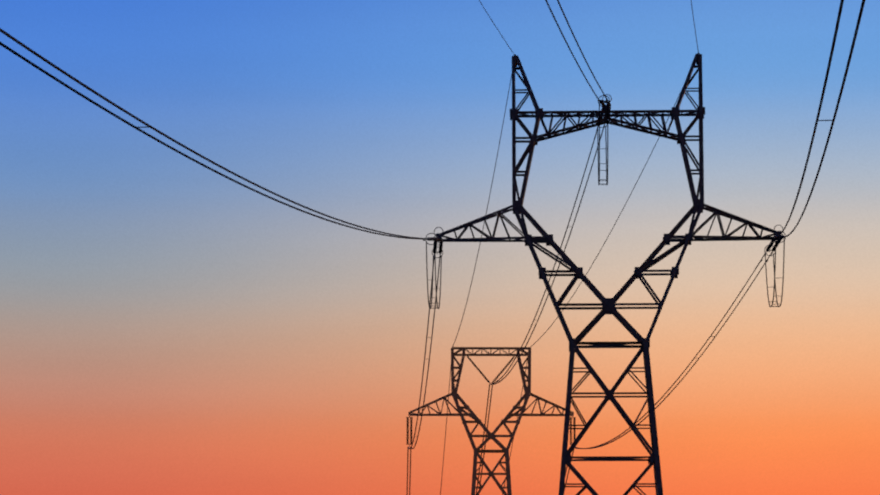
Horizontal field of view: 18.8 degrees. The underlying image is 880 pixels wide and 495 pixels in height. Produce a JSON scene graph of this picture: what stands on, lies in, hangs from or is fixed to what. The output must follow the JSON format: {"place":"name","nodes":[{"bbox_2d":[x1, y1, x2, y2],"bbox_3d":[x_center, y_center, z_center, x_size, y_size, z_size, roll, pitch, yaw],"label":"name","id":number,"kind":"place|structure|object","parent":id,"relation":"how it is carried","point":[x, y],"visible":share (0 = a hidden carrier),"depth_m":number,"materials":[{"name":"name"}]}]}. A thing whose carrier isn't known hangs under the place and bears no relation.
{"place":"outdoors","nodes":[
{"label":"outdoors","id":0,"kind":"place"},
{"bbox_2d":[0,0,879,494],"label":"sky","id":1,"kind":"structure","parent":0,"point":[170,325],"materials":[{"name":"multicoloured"}]},
{"bbox_3d":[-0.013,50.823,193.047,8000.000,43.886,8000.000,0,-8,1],"label":"field","id":2,"kind":"structure","parent":0,"visible":0},
{"bbox_2d":[408,347,573,494],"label":"suspension pylon","id":3,"kind":"object","parent":2,"relation":"on","point":[504,421],"visible":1,"depth_m":437.44,"materials":[{"name":"metal"}]},
{"bbox_2d":[136,54,832,448],"bbox_3d":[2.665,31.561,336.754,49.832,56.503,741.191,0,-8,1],"label":"line hardware","id":4,"kind":"structure","parent":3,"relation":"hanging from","point":[606,184],"depth_m":199.97,"materials":[{"name":"metal"}]},
{"bbox_2d":[436,53,780,494],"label":"tension pylon","id":5,"kind":"object","parent":2,"relation":"on","point":[608,305],"visible":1,"depth_m":199.48,"materials":[{"name":"metal"}]},
{"bbox_2d":[0,0,864,494],"bbox_3d":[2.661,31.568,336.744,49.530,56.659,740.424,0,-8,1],"label":"power lines","id":6,"kind":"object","parent":5,"relation":"attached to","point":[430,294],"depth_m":169.48,"materials":[{"name":"black metal"}]},
{"bbox_2d":[407,100,783,443],"bbox_3d":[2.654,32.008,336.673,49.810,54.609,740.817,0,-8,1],"label":"insulators","id":7,"kind":"object","parent":5,"relation":"hanging from","point":[771,243],"visible":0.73,"depth_m":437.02,"materials":[{"name":"black glass"}]}
]}

